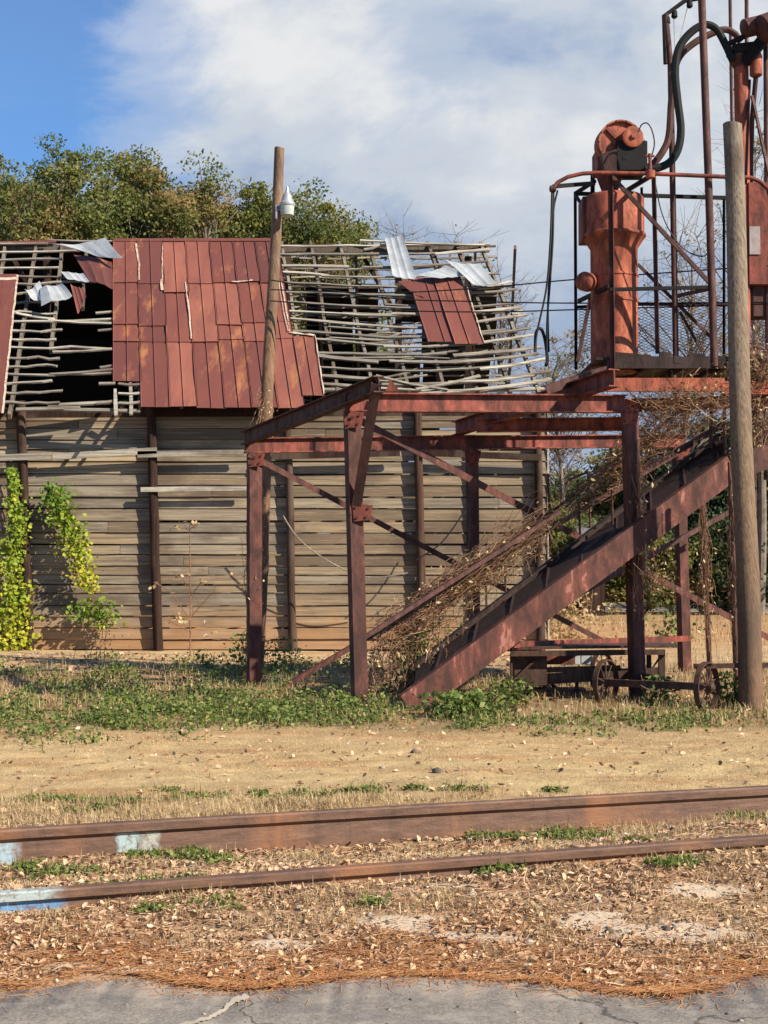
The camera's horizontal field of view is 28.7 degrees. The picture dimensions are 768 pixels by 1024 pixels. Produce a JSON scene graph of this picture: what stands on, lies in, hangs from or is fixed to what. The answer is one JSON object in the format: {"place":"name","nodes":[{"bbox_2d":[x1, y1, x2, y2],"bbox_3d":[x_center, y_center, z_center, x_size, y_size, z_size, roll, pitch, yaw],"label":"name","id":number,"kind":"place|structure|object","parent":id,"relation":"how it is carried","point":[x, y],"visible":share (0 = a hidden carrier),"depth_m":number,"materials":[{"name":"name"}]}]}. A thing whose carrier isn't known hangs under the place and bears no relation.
{"place":"outdoors","nodes":[
{"label":"outdoors","id":0,"kind":"place"},
{"bbox_2d":[0,592,767,1023],"bbox_3d":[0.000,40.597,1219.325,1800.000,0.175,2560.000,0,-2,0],"label":"ground","id":1,"kind":"structure","parent":0,"point":[310,778],"depth_m":11.09,"materials":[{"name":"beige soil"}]},
{"bbox_2d":[0,162,31,224],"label":"oak tree","id":2,"kind":"object","parent":1,"relation":"on","point":[6,181],"visible":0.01,"depth_m":54.36,"materials":[{"name":"green plant"}]},
{"bbox_2d":[0,153,54,240],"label":"oak tree","id":3,"kind":"object","parent":1,"relation":"on","point":[7,209],"visible":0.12,"depth_m":46.86,"materials":[{"name":"green plant"}]},
{"bbox_2d":[0,132,161,240],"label":"oak tree","id":4,"kind":"object","parent":1,"relation":"on","point":[62,212],"visible":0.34,"depth_m":43.76,"materials":[{"name":"green plant"}]},
{"bbox_2d":[79,168,113,235],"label":"oak tree","id":5,"kind":"object","parent":1,"relation":"on","point":[95,182],"visible":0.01,"depth_m":54.54,"materials":[{"name":"green plant"}]},
{"bbox_2d":[62,618,137,660],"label":"weed clump","id":6,"kind":"object","parent":1,"relation":"on","point":[91,648],"visible":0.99,"depth_m":23.08,"materials":[{"name":"plant"}]},
{"bbox_2d":[87,150,175,239],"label":"oak tree","id":7,"kind":"object","parent":1,"relation":"on","point":[110,170],"visible":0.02,"depth_m":48.11,"materials":[{"name":"green plant"}]},
{"bbox_2d":[95,144,204,239],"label":"oak tree","id":8,"kind":"object","parent":1,"relation":"on","point":[139,178],"visible":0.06,"depth_m":44.96,"materials":[{"name":"green plant"}]},
{"bbox_2d":[155,183,198,592],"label":"oak tree","id":9,"kind":"object","parent":1,"relation":"on","point":[168,189],"depth_m":54.14,"materials":[{"name":"green plant"}]},
{"bbox_2d":[148,520,235,654],"bbox_3d":[-3.123,1.254,24.478,1.420,2.259,0.358,0,-2,0],"label":"sapling","id":10,"kind":"object","parent":1,"relation":"on","point":[188,573],"visible":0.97,"depth_m":24.52,"materials":[{"name":"plant"}]},
{"bbox_2d":[119,148,271,237],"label":"oak tree","id":11,"kind":"object","parent":1,"relation":"on","point":[206,204],"visible":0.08,"depth_m":46.14,"materials":[{"name":"green plant"}]},
{"bbox_2d":[192,651,224,670],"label":"weed clump","id":12,"kind":"object","parent":1,"relation":"on","point":[207,662],"visible":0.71,"depth_m":21.14,"materials":[{"name":"green plant"}]},
{"bbox_2d":[220,631,245,675],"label":"weed clump","id":13,"kind":"object","parent":1,"relation":"on","point":[240,658],"visible":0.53,"depth_m":20.00,"materials":[{"name":"green plant"}]},
{"bbox_2d":[193,189,289,592],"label":"oak tree","id":14,"kind":"object","parent":1,"relation":"on","point":[221,204],"depth_m":53.86,"materials":[{"name":"green plant"}]},
{"bbox_2d":[199,177,313,335],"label":"oak tree","id":15,"kind":"object","parent":1,"relation":"on","point":[266,202],"visible":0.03,"depth_m":46.91,"materials":[{"name":"green plant"}]},
{"bbox_2d":[260,146,283,664],"bbox_3d":[-1.673,-1.435,21.254,0.503,7.528,0.217,0,-2,0],"label":"wooden pole","id":16,"kind":"object","parent":1,"relation":"on","point":[268,367],"visible":0.62,"depth_m":21.22,"materials":[{"name":"brown wood"}]},
{"bbox_2d":[240,384,277,637],"bbox_3d":[-1.805,0.192,21.056,0.499,3.963,0.519,1,-2,-21],"label":"dry vine","id":17,"kind":"object","parent":16,"relation":"attached to","point":[261,410],"visible":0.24,"depth_m":21.00,"materials":[{"name":"plant"}]},
{"bbox_2d":[275,186,294,220],"bbox_3d":[-1.410,-4.358,21.147,0.321,0.462,0.222,-1,-2,20],"label":"yard lamp","id":18,"kind":"object","parent":16,"relation":"attached to","point":[285,207],"visible":1,"depth_m":21.07,"materials":[{"name":"metal"}]},
{"bbox_2d":[0,235,552,651],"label":"barn","id":19,"kind":"structure","parent":1,"relation":"on","point":[130,376],"depth_m":26.03,"materials":[{"name":"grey wood"}]},
{"bbox_2d":[0,465,44,650],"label":"vine","id":20,"kind":"object","parent":19,"relation":"attached to","point":[14,593],"visible":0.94,"depth_m":25.57,"materials":[{"name":"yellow plant"}]},
{"bbox_2d":[32,478,103,596],"bbox_3d":[-5.412,0.428,25.544,1.254,2.030,0.485,0,-2,0],"label":"vine","id":21,"kind":"object","parent":19,"relation":"attached to","point":[64,517],"visible":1,"depth_m":25.61,"materials":[{"name":"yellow plant"}]},
{"bbox_2d":[50,587,126,631],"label":"bush","id":22,"kind":"object","parent":19,"relation":"attached to","point":[98,614],"visible":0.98,"depth_m":25.58,"materials":[{"name":"green plant"}]},
{"bbox_2d":[283,516,407,577],"bbox_3d":[-0.652,0.589,25.294,2.118,1.057,0.024,0,-2,0],"label":"wire","id":23,"kind":"object","parent":19,"relation":"attached to","point":[333,563],"visible":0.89,"depth_m":25.28,"materials":[{"name":"grey metal"}]},
{"bbox_2d":[416,508,465,560],"bbox_3d":[0.983,0.338,25.202,0.905,0.958,0.024,0,-2,0],"label":"wire","id":24,"kind":"object","parent":19,"relation":"attached to","point":[440,543],"visible":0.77,"depth_m":25.19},
{"bbox_2d":[262,635,310,672],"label":"weed clump","id":25,"kind":"object","parent":1,"relation":"on","point":[283,660],"visible":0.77,"depth_m":20.69,"materials":[{"name":"green plant"}]},
{"bbox_2d":[222,203,361,592],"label":"oak tree","id":26,"kind":"object","parent":1,"relation":"on","point":[296,270],"depth_m":53.95,"materials":[{"name":"green plant"}]},
{"bbox_2d":[266,177,393,533],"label":"oak tree","id":27,"kind":"object","parent":1,"relation":"on","point":[314,233],"visible":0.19,"depth_m":45.84,"materials":[{"name":"green plant"}]},
{"bbox_2d":[0,779,765,913],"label":"trackside weeds","id":28,"kind":"object","parent":1,"relation":"on","point":[29,865],"visible":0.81,"depth_m":8.16,"materials":[{"name":"green plant"}]},
{"bbox_2d":[0,651,767,994],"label":"leaf litter","id":29,"kind":"object","parent":1,"relation":"on","point":[206,917],"visible":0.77,"depth_m":6.67,"materials":[{"name":"brown plant"}]},
{"bbox_2d":[0,785,767,865],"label":"rail","id":30,"kind":"object","parent":1,"relation":"on","point":[374,825],"visible":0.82,"depth_m":8.68,"materials":[{"name":"brown metal"}]},
{"bbox_2d":[0,879,767,997],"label":"pine straw","id":31,"kind":"object","parent":1,"relation":"on","point":[291,982],"visible":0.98,"depth_m":5.84,"materials":[{"name":"brown plant"}]},
{"bbox_2d":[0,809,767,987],"bbox_3d":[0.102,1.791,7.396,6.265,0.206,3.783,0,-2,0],"label":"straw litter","id":32,"kind":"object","parent":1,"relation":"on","point":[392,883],"visible":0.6,"depth_m":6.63,"materials":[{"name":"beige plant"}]},
{"bbox_2d":[0,834,767,910],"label":"rail","id":33,"kind":"object","parent":1,"relation":"on","point":[43,897],"visible":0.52,"depth_m":7.06,"materials":[{"name":"brown metal"}]},
{"bbox_2d":[0,647,767,751],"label":"weeds","id":34,"kind":"object","parent":1,"relation":"on","point":[286,709],"visible":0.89,"depth_m":14.83,"materials":[{"name":"green plant"}]},
{"bbox_2d":[91,484,694,593],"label":"wood","id":35,"kind":"object","parent":1,"relation":"on","point":[554,487],"visible":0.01,"depth_m":69.97,"materials":[{"name":"brown wood"}]},
{"bbox_2d":[366,203,433,533],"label":"bare tree","id":36,"kind":"object","parent":1,"relation":"on","point":[402,280],"visible":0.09,"depth_m":50.12,"materials":[{"name":"brown plant"}]},
{"bbox_2d":[375,616,462,694],"bbox_3d":[0.320,1.685,17.468,1.358,0.980,0.903,0,-2,0],"label":"weed clump","id":37,"kind":"object","parent":1,"relation":"on","point":[424,645],"visible":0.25,"depth_m":17.42,"materials":[{"name":"brown plant"}]},
{"bbox_2d":[398,688,517,719],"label":"weed clump","id":38,"kind":"object","parent":1,"relation":"on","point":[455,701],"visible":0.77,"depth_m":14.90,"materials":[{"name":"green plant"}]},
{"bbox_2d":[418,221,514,533],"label":"bare tree","id":39,"kind":"object","parent":1,"relation":"on","point":[463,279],"visible":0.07,"depth_m":51.10,"materials":[{"name":"brown plant"}]},
{"bbox_2d":[240,369,767,705],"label":"loading frame","id":40,"kind":"object","parent":1,"relation":"on","point":[498,412],"visible":0.85,"depth_m":17.33,"materials":[{"name":"red metal"}]},
{"bbox_2d":[230,525,263,682],"bbox_3d":[-1.635,1.099,18.635,0.366,2.139,0.453,-2,-3,44],"label":"dry vine","id":41,"kind":"object","parent":40,"relation":"attached to","point":[246,602],"visible":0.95,"depth_m":18.59,"materials":[{"name":"plant"}]},
{"bbox_2d":[367,599,473,698],"bbox_3d":[0.397,1.642,17.623,1.525,1.237,2.854,0,-2,0],"label":"dry vine","id":42,"kind":"object","parent":40,"relation":"hanging from","point":[403,679],"visible":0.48,"depth_m":16.94,"materials":[{"name":"plant"}]},
{"bbox_2d":[629,439,658,624],"bbox_3d":[2.853,0.272,16.707,0.343,2.185,0.402,1,-2,-36],"label":"dry vine","id":43,"kind":"object","parent":40,"relation":"attached to","point":[638,507],"visible":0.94,"depth_m":16.68,"materials":[{"name":"plant"}]},
{"bbox_2d":[621,547,682,604],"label":"dry vine","id":44,"kind":"object","parent":40,"relation":"attached to","point":[653,576],"visible":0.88,"depth_m":16.80,"materials":[{"name":"plant"}]},
{"bbox_2d":[478,240,545,393],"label":"bare tree","id":45,"kind":"object","parent":1,"relation":"on","point":[500,345],"visible":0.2,"depth_m":51.98,"materials":[{"name":"brown plant"}]},
{"bbox_2d":[478,675,547,708],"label":"weed clump","id":46,"kind":"object","parent":1,"relation":"on","point":[516,697],"visible":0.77,"depth_m":15.94,"materials":[{"name":"green plant"}]},
{"bbox_2d":[519,316,618,507],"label":"bare tree","id":47,"kind":"object","parent":1,"relation":"on","point":[558,455],"visible":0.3,"depth_m":44.02,"materials":[{"name":"brown plant"}]},
{"bbox_2d":[546,489,597,614],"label":"shrub","id":48,"kind":"object","parent":1,"relation":"on","point":[562,543],"visible":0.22,"depth_m":42.70,"materials":[{"name":"green plant"}]},
{"bbox_2d":[546,465,597,554],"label":"oak tree","id":49,"kind":"object","parent":1,"relation":"on","point":[555,493],"visible":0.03,"depth_m":61.58,"materials":[{"name":"green plant"}]},
{"bbox_2d":[380,413,767,710],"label":"conveyor ramp","id":50,"kind":"structure","parent":1,"relation":"on","point":[679,492],"depth_m":16.65,"materials":[{"name":"red metal"}]},
{"bbox_2d":[366,360,725,690],"bbox_3d":[1.774,0.203,16.982,4.220,3.890,0.817,0,-2,-9],"label":"dry vine","id":51,"kind":"object","parent":50,"relation":"attached to","point":[450,594],"visible":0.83,"depth_m":16.88,"materials":[{"name":"plant"}]},
{"bbox_2d":[546,588,622,638],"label":"weed clump","id":52,"kind":"object","parent":1,"relation":"on","point":[560,624],"visible":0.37,"depth_m":29.99,"materials":[{"name":"plant"}]},
{"bbox_2d":[572,519,604,615],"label":"shed","id":53,"kind":"structure","parent":1,"relation":"on","point":[598,599],"depth_m":42.14,"materials":[{"name":"brown wood"}]},
{"bbox_2d":[558,448,622,599],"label":"oak tree","id":54,"kind":"object","parent":1,"relation":"on","point":[601,509],"visible":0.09,"depth_m":58.88,"materials":[{"name":"green plant"}]},
{"bbox_2d":[560,511,624,614],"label":"shrub","id":55,"kind":"object","parent":1,"relation":"on","point":[595,517],"visible":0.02,"depth_m":42.85,"materials":[{"name":"green plant"}]},
{"bbox_2d":[510,642,677,695],"bbox_3d":[2.383,1.837,17.663,1.900,0.621,1.375,0,-2,0],"label":"flatbed implement","id":56,"kind":"object","parent":1,"relation":"on","point":[529,666],"visible":0.88,"depth_m":17.12,"materials":[{"name":"wood"}]},
{"bbox_2d":[605,545,665,614],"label":"shrub","id":57,"kind":"object","parent":1,"relation":"on","point":[617,590],"visible":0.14,"depth_m":42.80,"materials":[{"name":"green plant"}]},
{"bbox_2d":[541,0,767,705],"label":"platform tower","id":58,"kind":"structure","parent":1,"relation":"on","point":[743,65],"depth_m":17.60,"materials":[{"name":"metal"}]},
{"bbox_2d":[270,279,767,303],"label":"power line","id":59,"kind":"object","parent":58,"relation":"attached to","point":[496,301],"visible":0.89,"depth_m":19.80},
{"bbox_2d":[270,300,767,312],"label":"power line","id":60,"kind":"object","parent":58,"relation":"attached to","point":[492,311],"visible":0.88,"depth_m":19.91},
{"bbox_2d":[270,265,767,292],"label":"power line","id":61,"kind":"object","parent":58,"relation":"attached to","point":[479,287],"visible":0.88,"depth_m":19.99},
{"bbox_2d":[534,327,548,366],"bbox_3d":[1.805,-1.897,17.230,0.172,0.460,0.040,0,-2,0],"label":"hanging cable","id":62,"kind":"object","parent":58,"relation":"hanging from","point":[543,336],"visible":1,"depth_m":17.22,"materials":[{"name":"black rubber"}]},
{"bbox_2d":[533,192,552,351],"bbox_3d":[1.825,-2.762,17.197,0.230,1.865,0.026,0,-2,0],"label":"hanging cable","id":63,"kind":"object","parent":58,"relation":"hanging from","point":[549,255],"visible":1,"depth_m":17.19,"materials":[{"name":"black rubber"}]},
{"bbox_2d":[545,192,554,363],"bbox_3d":[1.905,-2.697,17.215,0.112,2.004,0.026,0,-2,0],"label":"hanging cable","id":64,"kind":"object","parent":58,"relation":"hanging from","point":[547,314],"visible":1,"depth_m":17.20,"materials":[{"name":"black rubber"}]},
{"bbox_2d":[547,190,558,351],"bbox_3d":[1.940,-2.770,17.237,0.139,1.870,0.026,0,-2,0],"label":"hanging cable","id":65,"kind":"object","parent":58,"relation":"hanging from","point":[548,281],"visible":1,"depth_m":17.22,"materials":[{"name":"black rubber"}]},
{"bbox_2d":[575,119,647,375],"bbox_3d":[2.708,-3.153,17.984,0.866,2.972,0.814,0,-2,0],"label":"separator drum","id":66,"kind":"object","parent":58,"relation":"on","point":[620,145],"visible":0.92,"depth_m":17.75,"materials":[{"name":"orange paint"}]},
{"bbox_2d":[644,21,735,171],"bbox_3d":[3.608,-4.888,17.665,1.092,1.817,0.094,0,-2,0],"label":"hose","id":67,"kind":"object","parent":66,"relation":"attached to","point":[687,35],"visible":0.91,"depth_m":17.64,"materials":[{"name":"black rubber"}]},
{"bbox_2d":[647,26,742,164],"bbox_3d":[3.691,-4.938,17.917,1.221,1.751,0.084,0,-2,0],"label":"hose","id":68,"kind":"object","parent":66,"relation":"attached to","point":[687,48],"visible":0.59,"depth_m":17.89,"materials":[{"name":"brown rubber"}]},
{"bbox_2d":[638,122,654,157],"bbox_3d":[3.053,-4.244,17.445,0.201,0.585,0.016,0,-2,0],"label":"wire","id":69,"kind":"object","parent":58,"relation":"hanging from","point":[652,134],"visible":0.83,"depth_m":17.44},
{"bbox_2d":[654,178,715,256],"bbox_3d":[3.498,-3.423,17.418,0.724,0.929,0.014,0,-2,0],"label":"wire","id":70,"kind":"object","parent":58,"relation":"hanging from","point":[669,229],"visible":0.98,"depth_m":17.41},
{"bbox_2d":[619,363,767,450],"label":"dry vine","id":71,"kind":"object","parent":58,"relation":"attached to","point":[704,402],"visible":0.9,"depth_m":17.04,"materials":[{"name":"plant"}]},
{"bbox_2d":[691,501,722,680],"bbox_3d":[3.901,0.823,18.094,0.354,2.391,0.418,0,-2,0],"label":"dry vine","id":72,"kind":"object","parent":58,"relation":"attached to","point":[705,560],"visible":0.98,"depth_m":18.08,"materials":[{"name":"plant"}]},
{"bbox_2d":[718,323,767,454],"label":"dry vine","id":73,"kind":"object","parent":58,"relation":"attached to","point":[762,364],"visible":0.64,"depth_m":17.10,"materials":[{"name":"plant"}]},
{"bbox_2d":[751,379,767,489],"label":"dry vine","id":74,"kind":"object","parent":58,"relation":"hanging from","point":[762,433],"visible":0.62,"depth_m":17.20,"materials":[{"name":"plant"}]},
{"bbox_2d":[612,448,706,600],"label":"evergreen tree","id":75,"kind":"object","parent":1,"relation":"on","point":[661,469],"visible":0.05,"depth_m":56.49,"materials":[{"name":"green plant"}]},
{"bbox_2d":[641,671,684,706],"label":"weed clump","id":76,"kind":"object","parent":1,"relation":"on","point":[661,695],"visible":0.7,"depth_m":16.29,"materials":[{"name":"green plant"}]},
{"bbox_2d":[621,530,716,614],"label":"shrub","id":77,"kind":"object","parent":1,"relation":"on","point":[694,576],"visible":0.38,"depth_m":42.63,"materials":[{"name":"green plant"}]},
{"bbox_2d":[573,190,767,484],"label":"bare tree","id":78,"kind":"object","parent":1,"relation":"on","point":[680,281],"visible":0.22,"depth_m":38.13,"materials":[{"name":"brown plant"}]},
{"bbox_2d":[645,599,704,647],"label":"weed clump","id":79,"kind":"object","parent":1,"relation":"on","point":[670,622],"visible":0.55,"depth_m":26.80,"materials":[{"name":"green plant"}]},
{"bbox_2d":[590,655,767,710],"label":"farm wagon","id":80,"kind":"object","parent":1,"relation":"on","point":[695,686],"visible":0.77,"depth_m":16.08,"materials":[{"name":"metal"}]},
{"bbox_2d":[655,412,730,599],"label":"evergreen tree","id":81,"kind":"object","parent":1,"relation":"on","point":[697,444],"visible":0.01,"depth_m":57.67,"materials":[{"name":"green plant"}]},
{"bbox_2d":[665,56,767,615],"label":"bare tree","id":82,"kind":"object","parent":1,"relation":"on","point":[762,521],"visible":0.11,"depth_m":42.03,"materials":[{"name":"brown plant"}]},
{"bbox_2d":[700,670,737,706],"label":"weed clump","id":83,"kind":"object","parent":1,"relation":"on","point":[730,696],"visible":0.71,"depth_m":16.19,"materials":[{"name":"green plant"}]},
{"bbox_2d":[688,499,767,614],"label":"shrub","id":84,"kind":"object","parent":1,"relation":"on","point":[716,536],"visible":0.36,"depth_m":42.60,"materials":[{"name":"green plant"}]},
{"bbox_2d":[695,415,767,602],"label":"evergreen tree","id":85,"kind":"object","parent":1,"relation":"on","point":[716,508],"visible":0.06,"depth_m":55.46,"materials":[{"name":"green plant"}]},
{"bbox_2d":[723,121,762,710],"bbox_3d":[3.838,-1.012,16.038,0.385,6.349,0.254,0,-2,0],"label":"wooden pole","id":86,"kind":"object","parent":1,"relation":"on","point":[750,679],"visible":0.98,"depth_m":15.95,"materials":[{"name":"brown wood"}]},
{"bbox_2d":[718,462,737,698],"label":"dry vine","id":87,"kind":"object","parent":86,"relation":"attached to","point":[729,544],"visible":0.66,"depth_m":16.19,"materials":[{"name":"plant"}]},
{"bbox_2d":[722,521,767,613],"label":"shrub","id":88,"kind":"object","parent":1,"relation":"on","point":[765,594],"visible":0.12,"depth_m":42.52,"materials":[{"name":"green plant"}]},
{"bbox_2d":[0,611,767,964],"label":"dry grass","id":89,"kind":"structure","parent":0,"point":[342,801],"depth_m":9.81,"materials":[{"name":"plant"}]},
{"bbox_2d":[0,974,767,1023],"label":"road","id":90,"kind":"structure","parent":0,"point":[488,1004],"depth_m":5.34,"materials":[{"name":"grey asphalt"}]},
{"bbox_2d":[179,993,249,1023],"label":"road crack sand","id":91,"kind":"structure","parent":90,"relation":"on","point":[244,996],"depth_m":5.26,"materials":[{"name":"beige sand"}]},
{"bbox_2d":[0,971,766,1022],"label":"stray pine needles","id":92,"kind":"object","parent":90,"relation":"on","point":[486,983],"visible":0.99,"depth_m":5.55,"materials":[{"name":"orange plant"}]},
{"bbox_2d":[0,0,767,533],"label":"sky","id":93,"kind":"structure","parent":0,"point":[461,112],"materials":[{"name":"blue"}]},
{"bbox_2d":[453,604,767,609],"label":"road","id":94,"kind":"structure","parent":0,"point":[659,608],"depth_m":48.12,"materials":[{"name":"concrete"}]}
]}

